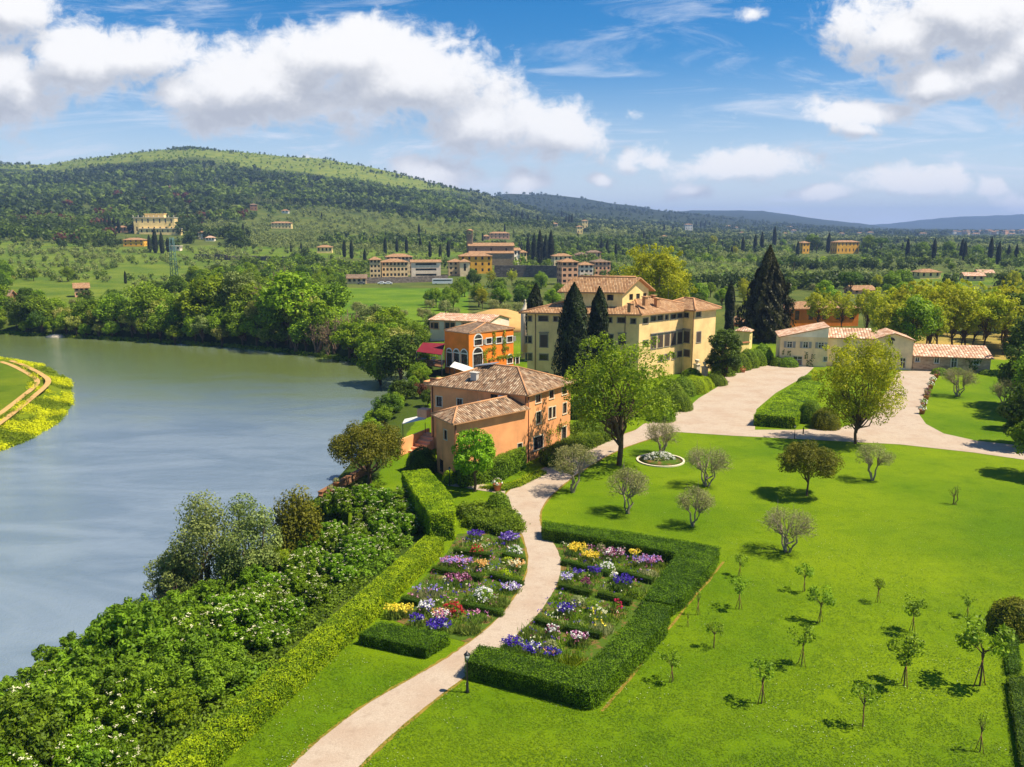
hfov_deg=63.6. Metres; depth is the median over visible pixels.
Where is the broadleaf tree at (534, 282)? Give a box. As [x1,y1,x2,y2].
[529,280,540,288]
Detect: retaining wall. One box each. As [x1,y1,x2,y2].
[195,254,284,261]
[366,275,447,282]
[494,265,556,277]
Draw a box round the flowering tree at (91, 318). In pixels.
[85,308,111,333]
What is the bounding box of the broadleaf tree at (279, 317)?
[257,285,296,344]
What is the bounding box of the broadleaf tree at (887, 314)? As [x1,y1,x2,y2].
[873,300,914,333]
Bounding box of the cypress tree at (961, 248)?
[959,238,964,258]
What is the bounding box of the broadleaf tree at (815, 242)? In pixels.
[810,237,823,252]
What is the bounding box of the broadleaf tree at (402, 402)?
[388,397,404,411]
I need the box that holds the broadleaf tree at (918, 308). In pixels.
[889,294,945,342]
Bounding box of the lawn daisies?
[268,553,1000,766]
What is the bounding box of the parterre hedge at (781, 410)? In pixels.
[753,379,825,428]
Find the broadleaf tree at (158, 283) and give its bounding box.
[152,281,163,287]
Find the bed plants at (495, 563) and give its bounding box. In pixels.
[402,536,523,628]
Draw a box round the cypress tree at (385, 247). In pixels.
[383,238,386,253]
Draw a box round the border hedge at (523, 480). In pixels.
[479,469,546,490]
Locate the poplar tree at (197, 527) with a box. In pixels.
[165,489,241,585]
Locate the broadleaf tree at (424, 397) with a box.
[420,389,430,406]
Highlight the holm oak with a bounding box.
[327,419,405,484]
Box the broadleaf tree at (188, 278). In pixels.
[185,274,192,283]
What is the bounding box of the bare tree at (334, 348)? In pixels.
[317,313,342,353]
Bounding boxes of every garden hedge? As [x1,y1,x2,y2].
[463,600,671,710]
[541,520,720,616]
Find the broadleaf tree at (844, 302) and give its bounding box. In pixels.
[831,291,855,327]
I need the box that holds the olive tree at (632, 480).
[606,460,651,513]
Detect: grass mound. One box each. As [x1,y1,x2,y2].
[409,582,444,601]
[425,576,451,591]
[452,621,483,635]
[489,594,514,609]
[518,624,546,640]
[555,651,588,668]
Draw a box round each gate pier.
[693,359,700,370]
[701,362,707,376]
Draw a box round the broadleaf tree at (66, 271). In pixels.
[60,266,73,281]
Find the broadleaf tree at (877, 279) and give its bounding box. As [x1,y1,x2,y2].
[873,274,882,283]
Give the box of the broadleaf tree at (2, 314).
[0,308,6,320]
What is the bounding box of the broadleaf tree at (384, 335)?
[375,331,397,343]
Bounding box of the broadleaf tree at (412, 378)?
[408,375,419,384]
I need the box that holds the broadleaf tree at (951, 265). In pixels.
[947,262,955,269]
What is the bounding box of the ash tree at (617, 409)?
[561,331,681,465]
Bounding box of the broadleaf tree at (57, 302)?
[45,297,66,318]
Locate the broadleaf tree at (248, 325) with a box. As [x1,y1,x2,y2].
[238,314,266,347]
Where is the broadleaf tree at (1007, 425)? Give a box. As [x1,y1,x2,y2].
[1000,418,1023,446]
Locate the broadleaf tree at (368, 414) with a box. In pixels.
[362,408,385,424]
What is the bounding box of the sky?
[0,0,1023,224]
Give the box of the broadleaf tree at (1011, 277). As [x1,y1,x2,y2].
[1005,269,1022,282]
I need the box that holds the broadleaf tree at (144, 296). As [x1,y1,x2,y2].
[120,280,174,334]
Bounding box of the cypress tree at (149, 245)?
[147,234,151,250]
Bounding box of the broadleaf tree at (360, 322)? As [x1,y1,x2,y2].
[357,319,368,331]
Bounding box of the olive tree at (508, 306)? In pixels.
[500,303,511,309]
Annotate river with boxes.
[0,334,407,680]
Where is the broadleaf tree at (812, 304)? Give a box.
[804,287,836,322]
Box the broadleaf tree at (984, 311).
[963,286,1014,345]
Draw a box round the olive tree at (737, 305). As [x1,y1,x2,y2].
[735,302,741,311]
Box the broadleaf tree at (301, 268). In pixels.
[295,265,313,276]
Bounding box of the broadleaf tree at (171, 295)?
[166,289,188,321]
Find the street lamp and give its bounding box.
[464,651,469,693]
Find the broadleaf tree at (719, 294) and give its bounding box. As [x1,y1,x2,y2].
[713,288,725,303]
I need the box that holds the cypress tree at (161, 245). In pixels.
[159,231,164,253]
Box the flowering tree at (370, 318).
[364,313,396,331]
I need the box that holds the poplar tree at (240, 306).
[230,300,248,339]
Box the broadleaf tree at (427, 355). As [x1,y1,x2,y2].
[417,352,436,359]
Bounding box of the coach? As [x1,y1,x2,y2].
[432,279,452,283]
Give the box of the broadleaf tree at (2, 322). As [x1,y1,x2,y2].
[0,317,6,327]
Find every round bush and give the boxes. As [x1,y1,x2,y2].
[404,445,437,472]
[441,470,456,484]
[487,490,511,510]
[570,396,589,419]
[570,418,599,435]
[630,392,657,416]
[649,403,675,422]
[650,389,670,407]
[657,378,683,394]
[669,390,693,411]
[676,375,695,396]
[680,367,702,376]
[687,374,709,394]
[699,376,714,389]
[706,372,727,386]
[710,364,736,376]
[736,362,743,372]
[739,347,759,368]
[740,353,751,370]
[753,348,767,366]
[754,343,773,364]
[769,356,781,366]
[779,356,798,367]
[795,374,818,383]
[800,399,820,424]
[809,407,841,430]
[931,367,948,375]
[948,367,964,374]
[979,369,994,375]
[985,595,1023,642]
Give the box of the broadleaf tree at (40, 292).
[32,289,44,297]
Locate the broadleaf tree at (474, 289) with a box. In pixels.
[470,284,485,306]
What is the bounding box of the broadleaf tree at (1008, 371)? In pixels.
[995,344,1023,384]
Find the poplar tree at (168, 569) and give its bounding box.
[143,545,201,599]
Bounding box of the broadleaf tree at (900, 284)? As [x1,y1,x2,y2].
[886,281,914,299]
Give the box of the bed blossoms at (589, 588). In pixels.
[519,541,657,643]
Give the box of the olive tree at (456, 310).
[447,307,460,312]
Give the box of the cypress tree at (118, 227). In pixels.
[117,219,120,232]
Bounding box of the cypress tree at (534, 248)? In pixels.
[531,234,536,260]
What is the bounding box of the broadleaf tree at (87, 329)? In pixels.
[77,323,91,336]
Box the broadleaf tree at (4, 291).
[0,284,14,311]
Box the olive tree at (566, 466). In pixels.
[548,443,597,492]
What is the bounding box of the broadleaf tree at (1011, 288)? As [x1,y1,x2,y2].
[988,285,1019,348]
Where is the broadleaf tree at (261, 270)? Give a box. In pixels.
[260,269,272,276]
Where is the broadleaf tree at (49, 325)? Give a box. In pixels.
[43,318,57,333]
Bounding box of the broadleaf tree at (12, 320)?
[7,312,17,328]
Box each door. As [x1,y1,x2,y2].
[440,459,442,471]
[561,425,566,440]
[793,356,802,365]
[899,357,906,368]
[950,358,957,367]
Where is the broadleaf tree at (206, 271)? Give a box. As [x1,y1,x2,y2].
[196,268,214,277]
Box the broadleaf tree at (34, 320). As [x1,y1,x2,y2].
[26,310,51,331]
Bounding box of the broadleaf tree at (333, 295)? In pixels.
[297,281,353,338]
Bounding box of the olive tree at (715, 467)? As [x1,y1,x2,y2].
[683,444,734,486]
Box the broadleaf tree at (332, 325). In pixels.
[324,316,344,331]
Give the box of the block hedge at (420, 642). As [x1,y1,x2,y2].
[358,621,450,658]
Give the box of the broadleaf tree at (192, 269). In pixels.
[185,265,198,276]
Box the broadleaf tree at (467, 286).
[459,278,471,296]
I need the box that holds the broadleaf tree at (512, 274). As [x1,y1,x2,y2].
[506,268,516,280]
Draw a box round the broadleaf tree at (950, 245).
[942,240,955,251]
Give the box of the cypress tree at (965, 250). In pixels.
[962,241,967,260]
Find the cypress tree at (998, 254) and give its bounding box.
[995,241,1001,264]
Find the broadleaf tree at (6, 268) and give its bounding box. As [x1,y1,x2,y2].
[0,264,15,276]
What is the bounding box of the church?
[466,229,514,264]
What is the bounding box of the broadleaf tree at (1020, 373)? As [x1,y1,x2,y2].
[1011,351,1023,387]
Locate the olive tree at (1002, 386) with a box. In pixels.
[989,377,1019,400]
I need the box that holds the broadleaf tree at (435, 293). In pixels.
[428,287,442,306]
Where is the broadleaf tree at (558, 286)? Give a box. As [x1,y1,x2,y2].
[553,282,562,293]
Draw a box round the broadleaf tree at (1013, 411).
[998,379,1023,421]
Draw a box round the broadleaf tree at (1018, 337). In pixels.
[1001,315,1023,353]
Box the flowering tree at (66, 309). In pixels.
[51,307,75,331]
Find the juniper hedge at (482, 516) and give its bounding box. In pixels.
[455,499,530,536]
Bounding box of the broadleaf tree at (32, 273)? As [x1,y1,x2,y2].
[27,268,39,280]
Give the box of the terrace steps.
[399,428,434,453]
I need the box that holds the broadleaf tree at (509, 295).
[503,289,512,305]
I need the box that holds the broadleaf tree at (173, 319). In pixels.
[149,299,184,337]
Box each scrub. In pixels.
[0,148,1023,286]
[0,330,406,370]
[9,186,247,242]
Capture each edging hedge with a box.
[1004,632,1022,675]
[1006,672,1023,766]
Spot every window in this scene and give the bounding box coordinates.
[416,263,435,264]
[416,268,435,270]
[416,274,435,275]
[433,322,439,329]
[435,395,442,406]
[443,428,447,440]
[444,321,449,328]
[446,352,452,367]
[449,321,455,327]
[453,352,459,362]
[456,398,462,405]
[460,353,467,365]
[472,352,482,367]
[474,338,482,346]
[483,337,494,344]
[494,336,503,343]
[504,335,515,342]
[507,357,512,363]
[515,356,519,363]
[524,335,531,343]
[524,353,532,360]
[525,315,531,321]
[533,433,543,451]
[535,393,541,404]
[536,410,541,424]
[538,315,548,321]
[539,332,548,347]
[539,353,548,360]
[548,406,552,419]
[549,389,553,399]
[552,405,556,418]
[553,316,557,321]
[561,386,567,395]
[562,401,566,414]
[607,295,613,299]
[609,334,613,344]
[617,317,625,323]
[618,333,626,345]
[630,318,636,323]
[642,317,648,324]
[650,315,656,321]
[650,333,657,349]
[657,314,663,320]
[657,332,664,348]
[664,331,670,346]
[670,313,676,319]
[670,330,677,345]
[677,312,682,318]
[677,329,683,344]
[677,350,681,357]
[683,312,688,317]
[683,328,690,343]
[683,349,689,356]
[696,331,701,342]
[784,341,795,347]
[795,311,798,319]
[800,341,811,348]
[815,342,826,348]
[914,357,920,362]
[933,358,939,363]
[972,359,980,365]
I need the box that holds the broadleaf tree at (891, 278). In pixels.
[883,271,901,285]
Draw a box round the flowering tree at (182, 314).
[175,298,205,318]
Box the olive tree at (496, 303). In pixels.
[487,299,499,308]
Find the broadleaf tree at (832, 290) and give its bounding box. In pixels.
[822,286,841,300]
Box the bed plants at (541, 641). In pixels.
[510,543,666,654]
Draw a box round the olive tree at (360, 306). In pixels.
[354,304,367,314]
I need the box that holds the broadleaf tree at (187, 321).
[181,314,203,341]
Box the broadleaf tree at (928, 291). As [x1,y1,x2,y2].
[914,281,958,337]
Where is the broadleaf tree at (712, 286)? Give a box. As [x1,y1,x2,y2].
[706,282,716,296]
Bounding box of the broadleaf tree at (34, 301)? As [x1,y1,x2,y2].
[20,294,57,330]
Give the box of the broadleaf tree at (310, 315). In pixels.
[291,299,341,349]
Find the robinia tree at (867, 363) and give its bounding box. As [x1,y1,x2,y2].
[810,327,907,443]
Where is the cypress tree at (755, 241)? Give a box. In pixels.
[753,234,756,251]
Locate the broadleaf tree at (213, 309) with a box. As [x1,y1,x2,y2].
[204,302,226,324]
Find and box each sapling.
[659,648,681,682]
[695,587,701,615]
[706,619,724,647]
[729,576,750,608]
[734,552,749,576]
[749,655,774,704]
[787,623,817,666]
[794,563,814,592]
[807,585,836,622]
[851,680,880,728]
[872,577,885,602]
[886,629,926,688]
[904,594,928,632]
[955,614,1018,686]
[961,594,976,615]
[975,709,989,753]
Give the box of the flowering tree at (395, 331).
[387,327,414,342]
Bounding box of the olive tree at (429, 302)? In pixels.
[424,299,435,308]
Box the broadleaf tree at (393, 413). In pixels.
[372,406,395,420]
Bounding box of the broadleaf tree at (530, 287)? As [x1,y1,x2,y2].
[526,284,533,291]
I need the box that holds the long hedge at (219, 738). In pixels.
[152,535,444,766]
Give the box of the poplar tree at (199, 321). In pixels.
[189,313,209,344]
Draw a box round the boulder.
[46,334,64,337]
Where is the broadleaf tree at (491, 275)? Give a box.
[486,270,496,281]
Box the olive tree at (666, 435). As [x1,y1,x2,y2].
[644,419,680,452]
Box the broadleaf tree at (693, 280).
[679,275,696,290]
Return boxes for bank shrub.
[0,681,25,707]
[0,688,64,766]
[0,691,34,757]
[0,733,29,765]
[2,667,32,694]
[20,636,79,678]
[30,666,115,744]
[32,656,77,687]
[47,640,117,674]
[50,645,117,686]
[59,743,112,766]
[60,623,90,655]
[75,600,178,673]
[81,654,138,712]
[86,605,153,639]
[114,593,169,624]
[121,654,183,725]
[127,630,186,675]
[148,597,199,626]
[151,589,202,613]
[155,686,198,724]
[159,592,184,602]
[170,651,232,702]
[172,627,227,667]
[184,578,237,608]
[199,642,251,683]
[215,563,244,591]
[233,562,277,591]
[245,553,279,572]
[266,484,323,555]
[266,546,292,573]
[286,526,323,556]
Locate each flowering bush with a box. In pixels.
[441,600,465,617]
[461,594,476,602]
[471,544,483,556]
[473,586,494,603]
[498,568,512,575]
[501,556,512,564]
[506,544,522,554]
[542,639,558,649]
[569,595,586,607]
[585,600,601,612]
[595,543,606,552]
[600,561,615,571]
[609,598,622,613]
[626,587,642,598]
[639,569,659,578]
[643,451,675,459]
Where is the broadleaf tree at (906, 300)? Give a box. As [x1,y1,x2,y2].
[896,293,921,334]
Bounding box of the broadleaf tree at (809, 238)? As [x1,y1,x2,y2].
[805,234,817,251]
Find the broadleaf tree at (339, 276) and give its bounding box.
[334,273,345,280]
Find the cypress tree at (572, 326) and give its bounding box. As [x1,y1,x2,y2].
[551,281,592,388]
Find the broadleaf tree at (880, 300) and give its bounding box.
[865,287,901,325]
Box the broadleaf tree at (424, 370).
[416,366,431,378]
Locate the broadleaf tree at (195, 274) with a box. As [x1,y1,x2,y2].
[191,269,202,278]
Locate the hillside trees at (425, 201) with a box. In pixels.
[0,147,1023,288]
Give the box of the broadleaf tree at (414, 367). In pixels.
[407,362,431,379]
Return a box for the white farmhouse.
[775,322,916,369]
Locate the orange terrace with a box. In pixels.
[423,377,442,388]
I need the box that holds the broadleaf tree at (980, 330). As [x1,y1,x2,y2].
[972,305,992,344]
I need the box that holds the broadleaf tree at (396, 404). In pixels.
[370,394,402,413]
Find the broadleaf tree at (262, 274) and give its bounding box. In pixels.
[258,271,271,278]
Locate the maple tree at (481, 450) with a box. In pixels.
[451,428,495,491]
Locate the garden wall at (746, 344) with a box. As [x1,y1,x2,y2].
[723,341,749,350]
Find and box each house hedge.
[454,446,526,487]
[538,420,615,467]
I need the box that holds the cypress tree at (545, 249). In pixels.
[543,235,547,259]
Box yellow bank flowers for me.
[0,356,75,451]
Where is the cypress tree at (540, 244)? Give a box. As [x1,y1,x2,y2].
[536,230,543,263]
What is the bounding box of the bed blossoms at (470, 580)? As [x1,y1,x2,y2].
[408,536,516,617]
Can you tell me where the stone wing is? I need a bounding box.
[911,344,993,372]
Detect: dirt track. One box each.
[0,360,50,424]
[0,361,39,414]
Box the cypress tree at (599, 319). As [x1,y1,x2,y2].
[586,286,609,383]
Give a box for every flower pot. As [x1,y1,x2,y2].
[327,485,332,493]
[333,477,339,486]
[492,478,502,490]
[918,404,926,413]
[920,399,927,407]
[922,391,930,399]
[927,381,933,388]
[933,370,939,377]
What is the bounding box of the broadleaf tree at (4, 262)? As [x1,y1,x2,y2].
[0,260,13,269]
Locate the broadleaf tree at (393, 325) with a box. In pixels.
[382,322,403,334]
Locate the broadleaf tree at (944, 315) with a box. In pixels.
[911,297,954,343]
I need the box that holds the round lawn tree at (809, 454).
[776,438,845,495]
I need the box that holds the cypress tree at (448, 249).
[446,240,449,256]
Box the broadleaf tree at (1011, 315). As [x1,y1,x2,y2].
[982,294,1023,354]
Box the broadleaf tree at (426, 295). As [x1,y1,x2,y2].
[423,289,431,299]
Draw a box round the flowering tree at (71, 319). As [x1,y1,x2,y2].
[64,315,84,335]
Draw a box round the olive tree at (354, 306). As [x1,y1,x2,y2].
[350,301,361,311]
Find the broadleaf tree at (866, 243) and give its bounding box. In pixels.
[861,234,877,247]
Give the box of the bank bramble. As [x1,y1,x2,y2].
[34,497,405,766]
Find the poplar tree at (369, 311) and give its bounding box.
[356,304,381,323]
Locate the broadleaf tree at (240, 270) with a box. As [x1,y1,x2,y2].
[235,265,244,274]
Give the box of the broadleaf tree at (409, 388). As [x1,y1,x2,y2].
[388,379,417,404]
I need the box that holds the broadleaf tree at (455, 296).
[447,290,460,309]
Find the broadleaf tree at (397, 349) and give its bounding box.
[374,333,420,379]
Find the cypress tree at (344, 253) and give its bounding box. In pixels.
[342,240,346,256]
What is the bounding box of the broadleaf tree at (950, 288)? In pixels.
[933,278,982,344]
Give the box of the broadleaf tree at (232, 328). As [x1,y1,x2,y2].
[225,312,258,344]
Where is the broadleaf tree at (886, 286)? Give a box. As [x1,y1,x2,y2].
[882,284,893,293]
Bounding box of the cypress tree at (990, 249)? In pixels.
[987,236,993,258]
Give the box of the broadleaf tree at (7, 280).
[0,273,9,282]
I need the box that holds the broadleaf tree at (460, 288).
[449,280,465,295]
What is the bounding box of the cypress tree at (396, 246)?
[395,238,398,251]
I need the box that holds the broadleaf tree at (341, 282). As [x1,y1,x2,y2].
[330,279,346,292]
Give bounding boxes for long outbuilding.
[428,313,510,340]
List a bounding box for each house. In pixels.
[3,290,16,300]
[72,282,89,296]
[115,226,133,232]
[123,238,146,245]
[138,228,182,234]
[170,246,181,250]
[205,236,215,240]
[250,203,256,210]
[271,222,292,228]
[317,245,332,252]
[346,274,367,283]
[369,256,380,276]
[381,258,407,276]
[384,254,412,274]
[409,259,441,276]
[417,362,575,474]
[444,321,522,373]
[447,259,459,275]
[457,253,491,273]
[458,259,469,275]
[489,232,509,239]
[514,248,520,264]
[519,250,527,264]
[550,253,571,265]
[556,258,578,284]
[574,252,587,261]
[576,225,582,233]
[578,261,593,275]
[581,220,587,228]
[586,250,601,258]
[588,259,610,275]
[684,224,692,230]
[783,301,860,326]
[799,241,809,253]
[830,240,858,253]
[843,285,874,293]
[911,269,940,278]
[959,272,985,280]
[974,269,994,276]
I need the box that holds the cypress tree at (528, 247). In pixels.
[526,237,530,261]
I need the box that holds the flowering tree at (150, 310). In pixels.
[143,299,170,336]
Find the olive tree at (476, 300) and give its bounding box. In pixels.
[472,296,485,306]
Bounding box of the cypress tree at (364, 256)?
[363,248,366,263]
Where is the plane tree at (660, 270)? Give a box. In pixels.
[610,243,697,299]
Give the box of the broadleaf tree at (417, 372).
[411,369,423,380]
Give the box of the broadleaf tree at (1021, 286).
[1010,280,1023,291]
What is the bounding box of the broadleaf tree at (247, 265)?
[242,262,257,271]
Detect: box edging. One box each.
[400,594,421,605]
[430,564,483,581]
[453,546,491,558]
[461,601,504,616]
[489,571,524,586]
[500,550,526,562]
[533,616,563,630]
[558,581,592,596]
[560,558,611,576]
[563,622,602,639]
[596,589,632,605]
[616,568,654,584]
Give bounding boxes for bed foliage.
[409,538,521,624]
[413,539,522,622]
[415,540,524,625]
[417,539,522,624]
[513,543,662,654]
[517,544,668,653]
[518,542,669,651]
[533,543,651,641]
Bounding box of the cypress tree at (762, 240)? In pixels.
[760,231,763,248]
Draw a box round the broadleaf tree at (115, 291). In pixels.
[104,289,122,297]
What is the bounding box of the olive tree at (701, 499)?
[674,481,716,526]
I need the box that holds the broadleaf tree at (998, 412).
[995,396,1020,417]
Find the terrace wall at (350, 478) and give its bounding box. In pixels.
[317,466,365,506]
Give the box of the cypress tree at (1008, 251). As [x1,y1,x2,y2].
[1006,245,1010,257]
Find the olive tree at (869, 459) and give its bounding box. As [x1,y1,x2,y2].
[855,442,896,480]
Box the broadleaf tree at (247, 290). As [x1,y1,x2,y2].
[227,282,260,335]
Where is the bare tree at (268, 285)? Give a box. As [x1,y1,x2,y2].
[248,263,288,337]
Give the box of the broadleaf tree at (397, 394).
[386,391,404,403]
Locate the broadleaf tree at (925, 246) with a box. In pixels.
[915,241,930,252]
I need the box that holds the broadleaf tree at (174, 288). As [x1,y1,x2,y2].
[162,275,186,294]
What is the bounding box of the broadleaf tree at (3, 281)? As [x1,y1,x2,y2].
[0,277,8,288]
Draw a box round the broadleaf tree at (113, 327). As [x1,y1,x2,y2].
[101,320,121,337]
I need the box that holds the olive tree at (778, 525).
[758,505,818,552]
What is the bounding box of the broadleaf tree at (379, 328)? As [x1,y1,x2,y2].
[355,321,389,343]
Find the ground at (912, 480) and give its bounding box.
[0,148,1023,766]
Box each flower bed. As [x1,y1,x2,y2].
[388,533,526,641]
[499,542,667,663]
[636,453,684,467]
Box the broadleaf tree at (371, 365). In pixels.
[354,336,397,384]
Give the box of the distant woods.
[0,146,1023,289]
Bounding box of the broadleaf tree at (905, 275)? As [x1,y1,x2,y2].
[894,269,913,282]
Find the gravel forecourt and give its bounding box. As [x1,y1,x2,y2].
[636,365,1023,459]
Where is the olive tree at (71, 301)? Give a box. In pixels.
[68,299,82,303]
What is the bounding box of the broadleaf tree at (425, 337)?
[406,321,430,348]
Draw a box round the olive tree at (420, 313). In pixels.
[416,307,431,318]
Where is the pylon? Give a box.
[166,237,177,275]
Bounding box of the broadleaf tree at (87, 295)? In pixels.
[77,290,94,301]
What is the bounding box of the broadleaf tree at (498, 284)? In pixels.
[493,281,506,288]
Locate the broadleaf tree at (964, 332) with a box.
[947,300,982,344]
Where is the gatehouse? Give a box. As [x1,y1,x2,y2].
[734,326,753,348]
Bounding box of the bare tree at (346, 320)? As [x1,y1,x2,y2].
[331,307,364,353]
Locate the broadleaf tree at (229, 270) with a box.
[222,269,236,277]
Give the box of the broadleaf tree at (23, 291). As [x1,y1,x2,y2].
[15,287,33,296]
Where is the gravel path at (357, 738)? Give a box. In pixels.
[291,430,669,766]
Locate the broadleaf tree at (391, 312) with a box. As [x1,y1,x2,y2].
[373,305,412,326]
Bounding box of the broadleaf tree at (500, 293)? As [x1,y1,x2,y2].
[491,287,506,307]
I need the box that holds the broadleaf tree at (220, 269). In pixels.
[212,266,223,273]
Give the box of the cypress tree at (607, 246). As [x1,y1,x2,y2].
[605,239,608,254]
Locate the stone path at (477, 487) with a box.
[450,483,504,493]
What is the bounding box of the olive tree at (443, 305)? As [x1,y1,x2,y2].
[437,299,451,312]
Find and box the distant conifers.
[29,166,1023,253]
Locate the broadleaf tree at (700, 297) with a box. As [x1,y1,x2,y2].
[692,294,707,300]
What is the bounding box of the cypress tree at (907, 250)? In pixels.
[905,238,909,255]
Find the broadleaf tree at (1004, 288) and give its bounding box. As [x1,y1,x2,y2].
[983,280,1023,341]
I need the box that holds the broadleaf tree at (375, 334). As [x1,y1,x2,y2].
[359,328,382,347]
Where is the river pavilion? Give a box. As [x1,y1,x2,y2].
[416,343,444,376]
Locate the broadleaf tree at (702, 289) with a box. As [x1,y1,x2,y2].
[690,283,709,299]
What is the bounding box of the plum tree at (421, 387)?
[413,382,426,397]
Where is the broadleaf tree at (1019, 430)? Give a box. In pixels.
[1006,419,1023,454]
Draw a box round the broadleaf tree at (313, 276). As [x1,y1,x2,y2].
[311,273,325,281]
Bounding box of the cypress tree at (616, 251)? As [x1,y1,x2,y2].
[614,243,617,256]
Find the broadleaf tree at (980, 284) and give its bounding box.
[955,281,994,344]
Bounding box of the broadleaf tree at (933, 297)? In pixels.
[923,283,965,343]
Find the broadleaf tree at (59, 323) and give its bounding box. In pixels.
[51,311,73,334]
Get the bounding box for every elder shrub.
[0,744,41,766]
[4,678,54,706]
[10,666,83,692]
[51,721,118,766]
[91,676,160,737]
[91,731,142,766]
[158,612,200,642]
[171,605,229,650]
[203,593,235,606]
[203,600,266,649]
[223,588,275,630]
[230,585,249,593]
[240,581,281,596]
[249,619,290,651]
[255,572,291,596]
[259,587,293,617]
[273,596,307,625]
[278,564,321,597]
[280,549,321,575]
[292,544,327,567]
[303,581,331,606]
[316,528,343,554]
[319,486,356,515]
[319,519,347,538]
[319,552,345,574]
[329,563,358,584]
[335,533,365,557]
[339,527,372,541]
[343,545,372,568]
[345,522,369,530]
[350,483,376,506]
[350,538,381,561]
[351,505,381,525]
[366,487,397,511]
[366,515,377,531]
[366,533,388,552]
[369,508,399,535]
[375,523,404,548]
[385,499,412,514]
[392,512,420,535]
[396,483,409,503]
[399,498,416,515]
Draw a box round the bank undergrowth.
[224,501,413,698]
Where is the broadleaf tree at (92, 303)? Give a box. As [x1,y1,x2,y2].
[69,297,99,326]
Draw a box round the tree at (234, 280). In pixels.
[215,271,257,309]
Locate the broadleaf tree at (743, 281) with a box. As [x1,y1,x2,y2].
[738,277,750,287]
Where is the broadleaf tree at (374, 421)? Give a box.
[359,418,384,434]
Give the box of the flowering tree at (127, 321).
[118,312,135,336]
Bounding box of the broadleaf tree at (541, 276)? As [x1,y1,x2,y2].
[534,271,548,288]
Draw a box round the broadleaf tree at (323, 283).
[309,276,326,287]
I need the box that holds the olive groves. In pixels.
[0,191,1023,286]
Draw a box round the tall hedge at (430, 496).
[401,468,455,540]
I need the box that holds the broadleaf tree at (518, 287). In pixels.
[512,284,524,293]
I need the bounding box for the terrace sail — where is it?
[450,362,472,373]
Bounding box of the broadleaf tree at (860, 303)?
[850,287,881,327]
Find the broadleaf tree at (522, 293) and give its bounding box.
[513,287,529,302]
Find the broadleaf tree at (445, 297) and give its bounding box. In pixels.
[440,293,454,309]
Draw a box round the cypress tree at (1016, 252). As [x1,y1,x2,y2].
[1014,244,1018,257]
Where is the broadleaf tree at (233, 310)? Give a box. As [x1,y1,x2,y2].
[221,294,247,340]
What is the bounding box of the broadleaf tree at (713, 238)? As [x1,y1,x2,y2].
[709,235,716,242]
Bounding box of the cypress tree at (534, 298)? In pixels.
[524,283,542,334]
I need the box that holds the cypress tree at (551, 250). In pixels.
[547,231,554,260]
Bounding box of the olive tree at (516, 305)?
[512,302,523,311]
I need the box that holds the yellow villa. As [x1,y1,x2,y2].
[518,275,721,379]
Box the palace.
[132,213,177,233]
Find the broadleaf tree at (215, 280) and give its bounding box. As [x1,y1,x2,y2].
[192,272,236,316]
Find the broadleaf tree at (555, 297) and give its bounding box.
[543,288,561,303]
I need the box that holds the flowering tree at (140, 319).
[133,314,150,337]
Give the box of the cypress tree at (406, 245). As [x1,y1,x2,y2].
[405,237,407,252]
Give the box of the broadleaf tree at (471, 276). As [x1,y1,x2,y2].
[466,269,481,283]
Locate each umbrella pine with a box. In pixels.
[784,277,798,286]
[788,257,800,271]
[838,271,863,293]
[874,237,889,250]
[994,273,1009,286]
[1005,282,1021,289]
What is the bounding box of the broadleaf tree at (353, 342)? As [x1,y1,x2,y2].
[337,327,360,358]
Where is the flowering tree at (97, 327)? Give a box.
[91,323,104,335]
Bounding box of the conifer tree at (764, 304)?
[734,244,795,341]
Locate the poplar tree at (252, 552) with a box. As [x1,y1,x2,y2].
[211,492,283,590]
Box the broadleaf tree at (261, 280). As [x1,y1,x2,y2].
[258,277,274,286]
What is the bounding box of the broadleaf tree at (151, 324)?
[142,312,175,339]
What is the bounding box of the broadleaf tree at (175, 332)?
[164,325,183,343]
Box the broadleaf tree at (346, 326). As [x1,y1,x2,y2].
[329,320,364,359]
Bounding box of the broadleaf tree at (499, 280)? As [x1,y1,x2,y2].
[492,278,506,287]
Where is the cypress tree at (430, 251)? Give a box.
[428,241,431,256]
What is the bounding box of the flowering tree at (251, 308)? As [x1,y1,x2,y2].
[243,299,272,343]
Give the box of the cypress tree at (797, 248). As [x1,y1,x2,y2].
[796,241,799,255]
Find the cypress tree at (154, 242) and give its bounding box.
[152,228,157,252]
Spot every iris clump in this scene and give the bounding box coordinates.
[381,602,415,619]
[407,612,425,628]
[416,598,435,615]
[426,615,452,634]
[430,607,452,624]
[437,555,474,569]
[445,571,473,587]
[465,608,494,622]
[466,529,484,541]
[473,558,490,571]
[497,530,520,544]
[499,634,524,652]
[501,581,521,594]
[506,558,526,572]
[520,639,544,659]
[542,645,563,662]
[544,623,561,638]
[554,601,577,618]
[557,571,574,584]
[566,541,587,555]
[568,630,591,646]
[572,568,583,580]
[579,549,601,563]
[580,576,593,588]
[584,604,609,623]
[587,564,602,578]
[588,619,614,635]
[602,546,625,561]
[609,569,617,582]
[611,573,635,591]
[629,548,640,559]
[630,554,664,568]
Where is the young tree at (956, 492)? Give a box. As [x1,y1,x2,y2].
[948,486,961,504]
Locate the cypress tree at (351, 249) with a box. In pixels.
[349,240,353,258]
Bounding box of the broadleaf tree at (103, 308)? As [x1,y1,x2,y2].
[91,291,130,334]
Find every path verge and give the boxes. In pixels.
[289,430,633,766]
[359,438,651,766]
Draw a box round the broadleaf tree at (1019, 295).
[999,291,1023,334]
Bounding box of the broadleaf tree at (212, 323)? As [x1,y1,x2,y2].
[205,311,231,343]
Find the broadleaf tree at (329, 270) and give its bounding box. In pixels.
[321,266,335,275]

